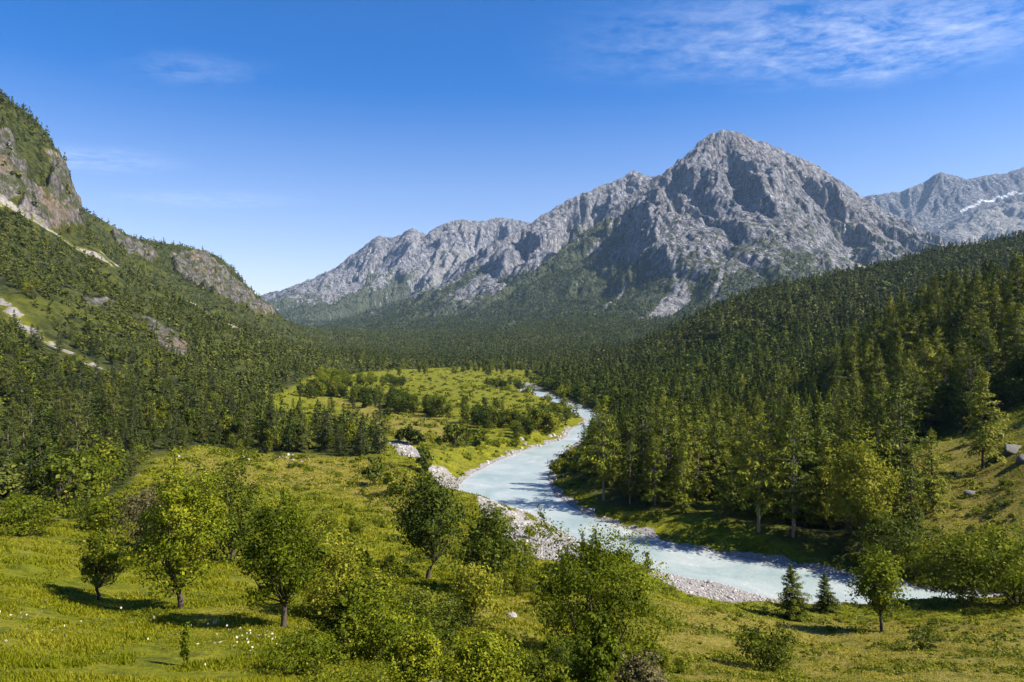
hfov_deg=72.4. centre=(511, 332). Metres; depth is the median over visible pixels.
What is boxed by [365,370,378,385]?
broadleaf tree
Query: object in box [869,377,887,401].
conifer tree
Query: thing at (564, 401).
broadleaf tree
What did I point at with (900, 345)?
conifer tree
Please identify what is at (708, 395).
conifer tree
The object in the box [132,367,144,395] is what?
conifer tree
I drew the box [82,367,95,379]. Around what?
broadleaf tree
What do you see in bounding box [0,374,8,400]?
conifer tree
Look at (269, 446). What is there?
broadleaf tree
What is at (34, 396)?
broadleaf tree
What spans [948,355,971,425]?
conifer tree
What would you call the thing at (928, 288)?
conifer tree
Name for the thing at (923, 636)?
shrub
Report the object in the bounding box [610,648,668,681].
shrub
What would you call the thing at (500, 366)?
broadleaf tree
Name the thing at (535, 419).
broadleaf tree
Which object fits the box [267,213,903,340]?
forest
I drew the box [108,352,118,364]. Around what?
broadleaf tree
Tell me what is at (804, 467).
broadleaf tree
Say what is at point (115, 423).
broadleaf tree
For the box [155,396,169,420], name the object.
broadleaf tree
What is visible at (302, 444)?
conifer tree
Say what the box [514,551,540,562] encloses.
shrub
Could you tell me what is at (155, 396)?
broadleaf tree
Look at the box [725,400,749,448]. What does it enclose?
conifer tree
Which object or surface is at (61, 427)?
conifer tree
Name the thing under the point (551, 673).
shrub
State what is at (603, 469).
conifer tree
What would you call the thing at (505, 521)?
shrub
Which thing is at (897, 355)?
conifer tree
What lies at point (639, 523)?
shrub
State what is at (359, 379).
broadleaf tree
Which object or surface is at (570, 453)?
shrub
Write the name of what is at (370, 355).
forest
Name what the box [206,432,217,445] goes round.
broadleaf tree
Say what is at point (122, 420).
conifer tree
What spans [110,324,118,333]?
broadleaf tree
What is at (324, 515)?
shrub
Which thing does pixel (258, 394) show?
broadleaf tree
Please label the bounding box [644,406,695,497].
conifer tree
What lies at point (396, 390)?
broadleaf tree
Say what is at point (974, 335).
broadleaf tree
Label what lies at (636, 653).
shrub
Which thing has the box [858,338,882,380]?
conifer tree
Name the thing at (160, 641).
wildflowers
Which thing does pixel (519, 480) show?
river
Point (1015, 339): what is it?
conifer tree
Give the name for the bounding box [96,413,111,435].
broadleaf tree
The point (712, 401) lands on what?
conifer tree
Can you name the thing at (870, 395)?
conifer tree
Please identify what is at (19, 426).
conifer tree
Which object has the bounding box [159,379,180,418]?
conifer tree
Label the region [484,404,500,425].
broadleaf tree
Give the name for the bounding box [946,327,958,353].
conifer tree
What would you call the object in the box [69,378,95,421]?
conifer tree
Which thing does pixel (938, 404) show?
conifer tree
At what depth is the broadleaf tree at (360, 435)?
202.72 m
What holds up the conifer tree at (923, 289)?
on the hill
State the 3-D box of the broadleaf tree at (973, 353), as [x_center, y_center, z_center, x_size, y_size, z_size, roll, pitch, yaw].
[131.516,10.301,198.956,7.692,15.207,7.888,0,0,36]
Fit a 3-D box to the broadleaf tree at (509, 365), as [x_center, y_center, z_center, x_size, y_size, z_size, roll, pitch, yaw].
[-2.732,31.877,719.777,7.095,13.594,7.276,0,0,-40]
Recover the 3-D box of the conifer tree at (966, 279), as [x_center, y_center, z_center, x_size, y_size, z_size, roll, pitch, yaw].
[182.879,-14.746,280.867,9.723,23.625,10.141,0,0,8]
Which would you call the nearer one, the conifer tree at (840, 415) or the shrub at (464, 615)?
the shrub at (464, 615)
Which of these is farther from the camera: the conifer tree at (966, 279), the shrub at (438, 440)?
the conifer tree at (966, 279)
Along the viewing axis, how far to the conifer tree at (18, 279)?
405.16 m
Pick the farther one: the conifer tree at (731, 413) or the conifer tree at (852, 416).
the conifer tree at (731, 413)
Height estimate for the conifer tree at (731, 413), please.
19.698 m
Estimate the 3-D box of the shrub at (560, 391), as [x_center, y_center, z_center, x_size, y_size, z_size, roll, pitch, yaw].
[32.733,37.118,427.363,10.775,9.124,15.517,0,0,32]
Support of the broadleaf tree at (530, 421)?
on the ground at (828, 547)
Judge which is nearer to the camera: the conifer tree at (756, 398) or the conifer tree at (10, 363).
the conifer tree at (756, 398)
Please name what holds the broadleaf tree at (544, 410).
on the ground at (828, 547)
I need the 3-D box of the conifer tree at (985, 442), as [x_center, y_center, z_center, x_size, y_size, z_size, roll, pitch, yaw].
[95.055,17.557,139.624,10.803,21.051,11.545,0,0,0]
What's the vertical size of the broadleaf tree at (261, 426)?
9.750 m
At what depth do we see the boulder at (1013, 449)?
140.64 m
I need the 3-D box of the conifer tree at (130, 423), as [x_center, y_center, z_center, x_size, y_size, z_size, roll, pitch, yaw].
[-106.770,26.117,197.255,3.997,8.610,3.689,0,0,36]
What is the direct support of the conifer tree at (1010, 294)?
on the hill
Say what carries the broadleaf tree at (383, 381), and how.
on the ground at (828, 547)
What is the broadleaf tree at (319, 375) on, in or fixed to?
on the ground at (828, 547)
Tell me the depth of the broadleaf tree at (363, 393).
364.06 m
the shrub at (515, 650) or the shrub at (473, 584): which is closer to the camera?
the shrub at (515, 650)
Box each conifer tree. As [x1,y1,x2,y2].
[0,355,17,394]
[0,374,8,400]
[0,412,29,491]
[0,417,22,498]
[3,344,17,370]
[4,397,28,436]
[8,366,32,408]
[8,400,55,508]
[8,408,25,451]
[11,270,20,287]
[11,389,51,435]
[13,405,33,453]
[27,323,38,344]
[28,281,37,298]
[32,325,45,349]
[33,365,57,400]
[41,353,63,399]
[44,380,57,419]
[47,402,63,450]
[50,387,67,418]
[52,424,83,478]
[54,330,64,351]
[54,378,68,409]
[56,369,74,404]
[56,413,68,444]
[59,392,81,439]
[59,401,107,462]
[64,389,93,443]
[67,323,76,339]
[67,380,81,422]
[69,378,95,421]
[71,410,101,449]
[72,359,93,393]
[78,379,109,434]
[87,335,97,356]
[88,359,105,393]
[92,334,100,354]
[93,376,113,421]
[95,388,112,432]
[101,378,125,434]
[104,421,114,446]
[110,368,120,397]
[116,394,135,428]
[118,410,130,444]
[119,428,131,451]
[120,365,138,405]
[120,417,129,445]
[121,385,146,425]
[125,446,140,475]
[126,343,135,363]
[127,411,136,437]
[128,401,139,431]
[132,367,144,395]
[135,413,147,443]
[138,384,152,425]
[145,404,157,427]
[146,430,154,449]
[153,354,163,377]
[154,382,175,410]
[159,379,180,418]
[160,357,170,377]
[160,412,177,448]
[170,432,177,450]
[171,410,184,438]
[177,387,191,423]
[179,422,192,448]
[181,362,194,382]
[187,380,207,434]
[190,342,196,361]
[194,418,209,442]
[196,399,212,434]
[197,377,214,408]
[200,381,214,413]
[204,400,224,443]
[205,366,214,388]
[207,372,220,395]
[217,383,236,420]
[221,391,239,440]
[238,407,252,437]
[240,390,256,436]
[247,381,255,400]
[260,391,284,448]
[295,412,313,451]
[309,404,319,441]
[315,404,334,448]
[317,411,335,448]
[322,397,337,427]
[330,424,343,452]
[335,430,346,456]
[345,394,360,425]
[356,419,368,455]
[367,405,390,452]
[571,404,625,499]
[572,399,602,479]
[580,425,601,477]
[582,399,610,482]
[596,427,617,489]
[597,422,624,485]
[610,410,638,475]
[615,413,629,477]
[617,439,644,503]
[620,410,644,480]
[622,397,662,496]
[628,401,636,439]
[637,403,657,464]
[637,434,670,505]
[639,430,663,499]
[644,397,677,474]
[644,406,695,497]
[649,396,680,445]
[659,386,667,408]
[662,409,694,493]
[664,401,699,478]
[665,445,694,513]
[667,419,701,508]
[669,416,716,502]
[676,381,689,407]
[682,401,707,473]
[691,406,719,494]
[694,375,702,396]
[695,418,731,500]
[701,401,723,456]
[703,419,734,493]
[704,387,714,415]
[706,396,725,423]
[707,404,720,431]
[708,421,735,494]
[709,372,717,395]
[710,403,739,445]
[715,376,723,404]
[715,389,722,409]
[718,409,788,532]
[720,388,727,417]
[720,424,740,474]
[723,394,731,417]
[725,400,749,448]
[725,410,737,451]
[726,434,758,509]
[727,420,750,482]
[728,437,737,487]
[734,430,768,490]
[735,372,746,401]
[739,402,750,434]
[742,414,752,438]
[744,387,752,422]
[744,398,771,439]
[747,401,786,503]
[748,396,763,430]
[750,396,830,537]
[754,349,762,376]
[755,417,812,521]
[760,346,771,365]
[760,381,774,404]
[762,393,813,503]
[771,384,788,405]
[771,400,779,424]
[772,563,816,622]
[773,362,781,382]
[775,408,785,427]
[776,365,793,387]
[779,372,794,398]
[792,368,798,391]
[798,390,846,526]
[799,389,811,421]
[799,405,810,431]
[801,378,811,408]
[803,434,845,529]
[804,382,817,408]
[808,372,821,407]
[809,347,826,377]
[810,351,824,383]
[810,572,844,613]
[816,346,837,387]
[820,385,842,425]
[820,388,835,434]
[821,372,832,403]
[822,353,850,403]
[829,340,842,365]
[829,408,859,485]
[830,370,840,395]
[830,407,857,452]
[831,441,852,504]
[832,379,860,418]
[833,378,846,411]
[836,396,865,454]
[838,330,849,366]
[838,331,859,380]
[838,398,855,437]
[839,345,868,392]
[844,444,884,524]
[846,369,864,413]
[846,389,898,493]
[846,427,855,455]
[847,338,868,377]
[849,376,865,421]
[850,320,861,344]
[851,396,915,512]
[852,376,866,410]
[854,330,881,381]
[855,343,873,398]
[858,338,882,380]
[858,375,929,508]
[859,379,875,436]
[861,318,887,358]
[862,315,877,345]
[863,356,885,404]
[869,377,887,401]
[870,344,885,380]
[871,386,926,488]
[875,311,914,365]
[876,374,897,433]
[877,336,885,361]
[878,294,898,333]
[878,310,894,349]
[880,327,896,376]
[883,361,889,394]
[884,347,918,386]
[886,331,905,381]
[887,290,910,336]
[887,357,926,420]
[887,366,896,387]
[888,314,919,360]
[888,448,930,524]
[895,427,957,515]
[898,301,910,337]
[898,349,926,419]
[898,361,925,429]
[898,384,923,437]
[903,313,918,351]
[903,371,941,438]
[905,335,943,391]
[906,305,931,357]
[906,498,931,541]
[910,281,929,311]
[913,337,926,375]
[914,371,950,428]
[918,327,950,388]
[920,275,948,319]
[922,276,949,327]
[924,279,950,335]
[925,301,941,342]
[926,333,949,387]
[929,346,957,411]
[930,304,948,344]
[933,318,951,347]
[940,335,977,409]
[940,365,955,424]
[942,268,953,309]
[942,302,957,337]
[943,270,960,311]
[944,331,952,361]
[945,294,967,341]
[946,288,958,326]
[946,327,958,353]
[946,343,992,424]
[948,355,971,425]
[948,374,978,432]
[949,275,969,309]
[950,369,1019,469]
[952,297,981,341]
[954,308,979,351]
[959,267,971,295]
[960,284,991,336]
[967,309,1001,351]
[968,269,989,312]
[969,332,1007,398]
[969,361,997,416]
[978,297,1003,346]
[980,274,1002,316]
[981,272,991,306]
[982,283,1005,333]
[984,264,1012,311]
[991,303,1008,330]
[994,307,1023,385]
[995,300,1022,357]
[995,341,1010,394]
[998,254,1023,315]
[998,280,1009,317]
[998,289,1019,328]
[1000,302,1023,363]
[1008,250,1023,297]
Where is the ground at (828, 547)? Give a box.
[0,319,1023,681]
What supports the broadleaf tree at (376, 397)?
on the ground at (828, 547)
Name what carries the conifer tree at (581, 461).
on the ground at (828, 547)
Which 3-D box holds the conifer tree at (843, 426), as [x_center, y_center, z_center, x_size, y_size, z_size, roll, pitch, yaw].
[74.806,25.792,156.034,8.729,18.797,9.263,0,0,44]
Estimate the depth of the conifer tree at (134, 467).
148.18 m
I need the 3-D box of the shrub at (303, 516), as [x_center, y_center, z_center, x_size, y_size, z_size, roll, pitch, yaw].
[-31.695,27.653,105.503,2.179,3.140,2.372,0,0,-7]
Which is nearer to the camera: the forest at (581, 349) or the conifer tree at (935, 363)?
the conifer tree at (935, 363)
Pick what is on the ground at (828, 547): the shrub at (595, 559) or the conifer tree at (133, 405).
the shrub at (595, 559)
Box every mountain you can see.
[261,217,530,326]
[321,170,653,327]
[368,129,960,332]
[863,167,1023,244]
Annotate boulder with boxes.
[508,612,516,616]
[964,490,976,496]
[1003,443,1021,455]
[1016,454,1023,463]
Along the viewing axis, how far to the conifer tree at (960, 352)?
188.49 m
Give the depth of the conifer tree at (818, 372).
290.37 m
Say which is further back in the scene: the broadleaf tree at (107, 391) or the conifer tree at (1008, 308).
the broadleaf tree at (107, 391)
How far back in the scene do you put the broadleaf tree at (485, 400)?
343.16 m
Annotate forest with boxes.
[0,88,428,510]
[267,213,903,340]
[427,229,1023,375]
[537,250,1023,523]
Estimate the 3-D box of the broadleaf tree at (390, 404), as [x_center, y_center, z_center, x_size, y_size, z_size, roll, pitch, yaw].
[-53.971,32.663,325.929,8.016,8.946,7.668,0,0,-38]
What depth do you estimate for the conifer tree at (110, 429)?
182.26 m
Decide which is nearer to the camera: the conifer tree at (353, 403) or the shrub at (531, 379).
the conifer tree at (353, 403)
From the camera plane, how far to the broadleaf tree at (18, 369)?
252.22 m
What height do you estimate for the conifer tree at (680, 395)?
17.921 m
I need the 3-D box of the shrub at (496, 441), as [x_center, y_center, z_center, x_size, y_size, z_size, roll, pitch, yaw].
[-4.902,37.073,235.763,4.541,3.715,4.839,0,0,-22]
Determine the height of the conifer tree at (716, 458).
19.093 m
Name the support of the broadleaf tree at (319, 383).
on the ground at (828, 547)
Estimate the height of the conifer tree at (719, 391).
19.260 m
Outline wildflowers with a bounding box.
[0,607,297,665]
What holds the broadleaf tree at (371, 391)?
on the ground at (828, 547)
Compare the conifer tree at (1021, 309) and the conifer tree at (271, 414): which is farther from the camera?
the conifer tree at (271, 414)
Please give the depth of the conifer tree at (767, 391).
261.56 m
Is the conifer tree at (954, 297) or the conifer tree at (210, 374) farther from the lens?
the conifer tree at (210, 374)
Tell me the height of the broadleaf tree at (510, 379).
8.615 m
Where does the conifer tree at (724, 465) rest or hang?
on the ground at (828, 547)
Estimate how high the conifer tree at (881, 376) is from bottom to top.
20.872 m
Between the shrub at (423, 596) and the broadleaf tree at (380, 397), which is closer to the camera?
the shrub at (423, 596)
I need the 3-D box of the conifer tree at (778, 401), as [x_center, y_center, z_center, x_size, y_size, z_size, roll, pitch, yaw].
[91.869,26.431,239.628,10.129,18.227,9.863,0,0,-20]
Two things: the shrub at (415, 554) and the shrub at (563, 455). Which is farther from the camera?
the shrub at (563, 455)
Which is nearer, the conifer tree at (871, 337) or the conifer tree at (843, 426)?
the conifer tree at (843, 426)
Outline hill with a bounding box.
[581,246,1023,595]
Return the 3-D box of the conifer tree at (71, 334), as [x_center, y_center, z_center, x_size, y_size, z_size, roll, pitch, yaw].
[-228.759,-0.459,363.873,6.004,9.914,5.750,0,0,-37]
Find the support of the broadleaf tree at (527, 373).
on the ground at (828, 547)
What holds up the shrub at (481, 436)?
on the ground at (828, 547)
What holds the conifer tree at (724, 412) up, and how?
on the ground at (828, 547)
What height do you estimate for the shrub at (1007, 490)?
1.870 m
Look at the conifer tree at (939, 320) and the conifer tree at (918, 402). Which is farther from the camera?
the conifer tree at (939, 320)
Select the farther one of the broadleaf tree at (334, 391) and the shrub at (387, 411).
the broadleaf tree at (334, 391)
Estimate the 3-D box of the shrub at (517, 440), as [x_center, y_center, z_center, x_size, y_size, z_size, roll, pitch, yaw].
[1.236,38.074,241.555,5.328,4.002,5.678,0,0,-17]
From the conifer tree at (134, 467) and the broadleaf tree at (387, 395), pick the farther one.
the broadleaf tree at (387, 395)
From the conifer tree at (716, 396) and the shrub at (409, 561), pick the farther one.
the conifer tree at (716, 396)
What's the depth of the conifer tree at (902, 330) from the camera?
240.19 m
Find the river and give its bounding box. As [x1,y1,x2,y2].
[458,386,992,604]
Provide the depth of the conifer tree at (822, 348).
305.01 m
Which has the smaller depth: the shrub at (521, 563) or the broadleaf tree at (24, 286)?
the shrub at (521, 563)
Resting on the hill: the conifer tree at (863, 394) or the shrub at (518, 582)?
the conifer tree at (863, 394)
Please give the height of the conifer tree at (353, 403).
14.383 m
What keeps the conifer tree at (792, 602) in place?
on the ground at (828, 547)
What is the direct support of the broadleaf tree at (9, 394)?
on the hillside
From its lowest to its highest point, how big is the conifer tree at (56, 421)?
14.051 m
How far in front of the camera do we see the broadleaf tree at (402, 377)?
498.40 m
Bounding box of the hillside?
[0,94,327,489]
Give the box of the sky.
[0,0,1023,295]
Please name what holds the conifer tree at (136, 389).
on the hillside
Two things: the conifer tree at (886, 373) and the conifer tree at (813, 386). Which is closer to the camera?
the conifer tree at (886, 373)
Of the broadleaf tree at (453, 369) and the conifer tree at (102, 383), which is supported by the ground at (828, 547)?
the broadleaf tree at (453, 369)
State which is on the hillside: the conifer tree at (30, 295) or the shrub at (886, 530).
the conifer tree at (30, 295)
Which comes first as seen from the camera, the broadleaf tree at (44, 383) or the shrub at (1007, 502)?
the shrub at (1007, 502)
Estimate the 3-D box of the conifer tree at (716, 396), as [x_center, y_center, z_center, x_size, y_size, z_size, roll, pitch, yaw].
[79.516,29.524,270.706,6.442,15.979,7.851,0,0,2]
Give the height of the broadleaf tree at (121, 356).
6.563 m
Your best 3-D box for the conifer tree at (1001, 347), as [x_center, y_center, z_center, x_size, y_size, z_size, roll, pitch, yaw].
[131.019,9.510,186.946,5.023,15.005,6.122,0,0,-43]
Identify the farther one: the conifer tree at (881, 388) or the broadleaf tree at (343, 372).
the broadleaf tree at (343, 372)
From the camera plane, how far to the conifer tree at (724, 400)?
254.68 m
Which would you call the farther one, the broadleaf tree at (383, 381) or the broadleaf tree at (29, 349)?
the broadleaf tree at (383, 381)
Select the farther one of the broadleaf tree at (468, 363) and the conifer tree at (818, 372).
the broadleaf tree at (468, 363)
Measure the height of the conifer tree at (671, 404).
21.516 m
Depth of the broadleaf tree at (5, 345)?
293.95 m
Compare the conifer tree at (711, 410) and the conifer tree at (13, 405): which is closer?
the conifer tree at (13, 405)
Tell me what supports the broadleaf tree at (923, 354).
on the hill
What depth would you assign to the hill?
136.94 m
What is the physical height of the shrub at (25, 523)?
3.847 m
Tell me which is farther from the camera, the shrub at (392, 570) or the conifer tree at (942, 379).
the conifer tree at (942, 379)
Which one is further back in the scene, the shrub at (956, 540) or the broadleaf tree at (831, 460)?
the broadleaf tree at (831, 460)
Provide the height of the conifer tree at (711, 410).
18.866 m
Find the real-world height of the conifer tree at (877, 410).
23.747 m
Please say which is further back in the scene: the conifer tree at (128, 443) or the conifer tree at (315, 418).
the conifer tree at (315, 418)
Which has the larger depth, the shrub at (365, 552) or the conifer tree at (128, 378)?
the conifer tree at (128, 378)
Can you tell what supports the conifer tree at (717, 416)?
on the ground at (828, 547)
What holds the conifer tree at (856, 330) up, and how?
on the hill
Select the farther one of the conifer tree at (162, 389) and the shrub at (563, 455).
the conifer tree at (162, 389)
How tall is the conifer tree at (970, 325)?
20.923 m
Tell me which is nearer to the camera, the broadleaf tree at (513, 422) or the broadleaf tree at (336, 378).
the broadleaf tree at (513, 422)
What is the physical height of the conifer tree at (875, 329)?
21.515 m
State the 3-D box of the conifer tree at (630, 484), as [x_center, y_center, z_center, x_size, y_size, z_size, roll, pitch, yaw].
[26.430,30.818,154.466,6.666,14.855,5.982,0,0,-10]
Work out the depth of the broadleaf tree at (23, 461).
112.34 m
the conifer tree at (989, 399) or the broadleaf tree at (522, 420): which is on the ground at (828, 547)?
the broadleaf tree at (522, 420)
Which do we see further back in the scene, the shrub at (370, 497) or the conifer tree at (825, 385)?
the conifer tree at (825, 385)
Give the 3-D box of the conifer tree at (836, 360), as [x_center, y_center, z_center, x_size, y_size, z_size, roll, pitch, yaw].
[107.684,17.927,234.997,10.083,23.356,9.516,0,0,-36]
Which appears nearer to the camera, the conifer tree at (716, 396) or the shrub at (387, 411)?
the conifer tree at (716, 396)
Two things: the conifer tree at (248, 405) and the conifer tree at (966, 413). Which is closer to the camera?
the conifer tree at (966, 413)
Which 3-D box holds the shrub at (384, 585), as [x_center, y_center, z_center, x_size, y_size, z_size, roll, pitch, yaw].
[-7.304,14.850,36.465,3.988,3.739,4.202,0,0,42]
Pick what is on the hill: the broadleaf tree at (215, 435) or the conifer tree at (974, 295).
the conifer tree at (974, 295)
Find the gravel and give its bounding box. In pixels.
[388,400,938,602]
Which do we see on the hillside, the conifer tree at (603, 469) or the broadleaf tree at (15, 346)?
the broadleaf tree at (15, 346)
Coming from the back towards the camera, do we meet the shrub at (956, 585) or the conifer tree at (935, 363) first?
the conifer tree at (935, 363)
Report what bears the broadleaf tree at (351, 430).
on the ground at (828, 547)
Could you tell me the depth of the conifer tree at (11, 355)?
266.93 m
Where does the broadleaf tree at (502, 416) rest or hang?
on the ground at (828, 547)
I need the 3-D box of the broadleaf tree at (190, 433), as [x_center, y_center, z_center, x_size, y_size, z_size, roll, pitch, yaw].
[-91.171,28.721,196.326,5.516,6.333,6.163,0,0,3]
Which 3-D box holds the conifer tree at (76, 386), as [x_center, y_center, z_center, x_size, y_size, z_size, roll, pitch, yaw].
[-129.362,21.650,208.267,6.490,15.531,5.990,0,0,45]
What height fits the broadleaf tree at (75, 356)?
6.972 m
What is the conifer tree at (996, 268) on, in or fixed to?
on the hill
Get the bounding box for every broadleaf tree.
[1,339,8,353]
[6,391,12,401]
[8,341,19,354]
[8,443,64,499]
[14,348,22,359]
[14,365,29,382]
[19,282,28,292]
[19,433,60,476]
[21,465,54,506]
[22,345,34,357]
[22,361,36,380]
[24,388,39,412]
[25,403,59,421]
[34,277,41,289]
[37,447,105,516]
[38,376,51,392]
[40,358,54,370]
[43,418,70,438]
[50,438,80,460]
[62,353,78,363]
[63,360,75,372]
[68,455,110,503]
[72,336,82,347]
[72,446,99,480]
[74,527,133,599]
[82,322,91,331]
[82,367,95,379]
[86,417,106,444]
[87,434,119,485]
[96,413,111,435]
[100,437,128,487]
[104,382,113,395]
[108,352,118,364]
[109,418,128,434]
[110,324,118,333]
[115,382,125,394]
[117,350,126,360]
[123,446,238,608]
[125,441,150,464]
[138,321,145,329]
[138,392,161,413]
[143,359,151,369]
[143,400,158,422]
[148,425,162,441]
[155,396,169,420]
[156,412,165,427]
[174,445,270,564]
[175,407,198,432]
[177,425,197,443]
[199,396,216,420]
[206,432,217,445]
[207,393,220,402]
[217,410,236,442]
[225,432,240,447]
[228,418,244,441]
[233,487,330,626]
[236,440,243,448]
[243,436,254,448]
[247,420,266,443]
[248,418,286,442]
[252,404,262,421]
[254,392,261,403]
[262,425,282,450]
[264,440,274,453]
[280,419,306,451]
[293,414,314,438]
[296,383,307,395]
[304,382,319,397]
[310,388,319,397]
[311,376,318,387]
[315,365,323,376]
[315,382,327,396]
[315,383,326,396]
[317,371,328,379]
[323,367,330,378]
[324,380,339,396]
[325,431,335,450]
[326,379,338,394]
[328,368,345,381]
[329,420,349,439]
[334,374,341,382]
[337,383,347,394]
[339,386,347,396]
[340,368,348,383]
[342,416,357,446]
[342,435,353,448]
[344,374,355,387]
[350,390,359,400]
[351,427,369,446]
[352,383,359,398]
[355,372,364,383]
[357,387,366,399]
[358,394,371,407]
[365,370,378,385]
[367,385,376,400]
[372,392,381,405]
[375,390,383,402]
[379,375,387,384]
[382,390,401,407]
[386,461,475,578]
[387,394,410,413]
[388,393,402,410]
[391,377,398,386]
[391,388,400,395]
[397,365,402,375]
[398,375,409,385]
[398,377,405,385]
[402,393,421,412]
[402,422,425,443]
[407,395,419,412]
[415,444,433,475]
[421,363,429,373]
[421,392,431,406]
[421,401,432,414]
[424,405,439,416]
[426,394,439,412]
[433,397,451,416]
[441,422,467,447]
[443,403,453,419]
[448,501,524,593]
[449,366,458,372]
[458,401,470,420]
[458,418,466,425]
[461,396,467,404]
[465,361,472,369]
[470,408,477,419]
[470,414,479,424]
[472,364,477,371]
[476,410,489,424]
[480,403,491,411]
[481,364,492,374]
[482,397,488,405]
[482,418,491,427]
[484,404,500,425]
[492,400,500,408]
[493,410,507,425]
[498,362,506,372]
[499,380,507,387]
[499,399,505,410]
[501,404,512,425]
[506,358,512,368]
[507,376,512,385]
[509,420,520,432]
[510,409,519,420]
[511,422,524,437]
[515,380,523,389]
[516,413,526,424]
[517,415,528,429]
[523,370,529,376]
[525,403,531,413]
[525,417,533,429]
[525,425,533,434]
[526,407,554,427]
[529,403,545,430]
[538,403,550,410]
[541,411,559,433]
[545,380,553,389]
[552,405,563,422]
[561,397,568,405]
[562,408,573,419]
[621,389,633,404]
[694,363,706,375]
[708,472,751,515]
[781,455,834,504]
[814,426,908,550]
[814,443,854,491]
[845,543,910,631]
[912,333,944,351]
[913,348,944,365]
[957,326,992,352]
[960,343,979,369]
[973,356,1005,388]
[974,347,1005,379]
[994,374,1023,404]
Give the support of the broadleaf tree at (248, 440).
on the hillside
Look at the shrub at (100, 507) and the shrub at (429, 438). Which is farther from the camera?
the shrub at (429, 438)
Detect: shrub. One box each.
[0,496,85,536]
[1,497,22,520]
[6,491,44,519]
[62,498,90,521]
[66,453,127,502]
[68,490,135,533]
[107,483,196,552]
[179,621,191,661]
[252,625,346,675]
[289,531,367,620]
[296,517,355,573]
[297,508,307,522]
[299,522,310,534]
[309,511,337,529]
[316,495,329,500]
[316,583,346,608]
[321,504,338,513]
[325,512,344,532]
[326,574,373,625]
[328,609,369,661]
[331,575,412,637]
[333,499,346,506]
[342,581,426,658]
[345,501,355,508]
[347,516,362,531]
[354,545,369,568]
[356,525,371,532]
[359,456,385,484]
[359,565,374,578]
[361,557,373,568]
[367,494,375,500]
[369,560,381,573]
[371,567,397,580]
[377,520,388,526]
[379,617,446,681]
[381,560,408,578]
[382,407,390,415]
[382,466,416,494]
[384,533,397,542]
[384,555,397,566]
[385,584,416,611]
[394,428,412,442]
[396,555,417,564]
[399,607,436,659]
[400,584,457,632]
[409,548,426,559]
[417,625,464,669]
[424,626,528,681]
[427,433,440,441]
[429,590,476,629]
[435,436,445,445]
[442,551,516,625]
[465,424,488,445]
[492,438,501,444]
[499,642,524,658]
[501,515,511,529]
[501,570,513,587]
[508,567,533,592]
[509,438,520,445]
[511,647,536,671]
[513,556,531,570]
[513,573,529,596]
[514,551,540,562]
[516,538,541,554]
[518,650,571,681]
[520,525,545,539]
[522,386,532,392]
[524,581,536,590]
[525,504,688,652]
[528,569,557,585]
[528,593,541,605]
[529,375,540,385]
[535,563,559,580]
[536,634,573,664]
[539,394,552,401]
[541,640,577,671]
[547,459,561,474]
[548,464,562,472]
[553,387,571,397]
[553,451,569,461]
[556,458,567,464]
[558,638,576,676]
[561,444,580,458]
[562,459,576,473]
[563,404,574,410]
[564,611,624,681]
[568,385,583,392]
[576,393,600,406]
[585,393,601,403]
[595,395,615,407]
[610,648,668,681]
[618,645,642,664]
[630,648,647,671]
[634,520,642,526]
[642,651,664,667]
[648,641,664,664]
[652,646,672,668]
[674,655,685,674]
[731,622,805,672]
[774,619,789,626]
[850,505,951,569]
[887,531,963,571]
[901,529,1009,607]
[906,625,937,648]
[911,563,927,576]
[929,617,939,623]
[935,530,1016,571]
[937,518,1023,603]
[969,507,981,514]
[984,507,999,512]
[998,478,1006,485]
[1003,499,1011,505]
[1004,486,1015,493]
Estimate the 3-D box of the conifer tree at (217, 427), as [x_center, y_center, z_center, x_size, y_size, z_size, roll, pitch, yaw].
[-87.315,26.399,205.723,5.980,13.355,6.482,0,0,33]
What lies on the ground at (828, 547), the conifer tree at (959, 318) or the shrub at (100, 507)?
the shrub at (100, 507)
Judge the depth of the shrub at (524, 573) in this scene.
72.60 m
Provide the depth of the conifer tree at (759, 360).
415.09 m
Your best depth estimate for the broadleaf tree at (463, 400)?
344.75 m
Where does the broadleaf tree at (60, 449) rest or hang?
on the hillside
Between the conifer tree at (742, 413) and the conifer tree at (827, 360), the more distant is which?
the conifer tree at (827, 360)
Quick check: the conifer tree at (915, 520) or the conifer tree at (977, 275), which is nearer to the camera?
the conifer tree at (915, 520)
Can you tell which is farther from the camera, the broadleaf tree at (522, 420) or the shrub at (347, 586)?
the broadleaf tree at (522, 420)
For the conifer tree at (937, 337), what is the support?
on the hill
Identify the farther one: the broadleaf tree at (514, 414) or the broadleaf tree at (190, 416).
the broadleaf tree at (514, 414)
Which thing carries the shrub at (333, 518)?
on the ground at (828, 547)
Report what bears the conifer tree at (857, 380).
on the hill
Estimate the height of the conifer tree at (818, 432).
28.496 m
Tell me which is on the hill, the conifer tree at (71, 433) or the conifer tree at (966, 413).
the conifer tree at (966, 413)
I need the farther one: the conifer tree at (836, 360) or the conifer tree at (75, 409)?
the conifer tree at (836, 360)
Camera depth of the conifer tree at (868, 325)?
273.91 m
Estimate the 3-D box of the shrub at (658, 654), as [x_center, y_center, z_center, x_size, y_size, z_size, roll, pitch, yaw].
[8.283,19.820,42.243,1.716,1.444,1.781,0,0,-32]
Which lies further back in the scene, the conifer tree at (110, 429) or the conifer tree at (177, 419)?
the conifer tree at (177, 419)
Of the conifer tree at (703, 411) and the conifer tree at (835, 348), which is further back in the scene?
the conifer tree at (835, 348)

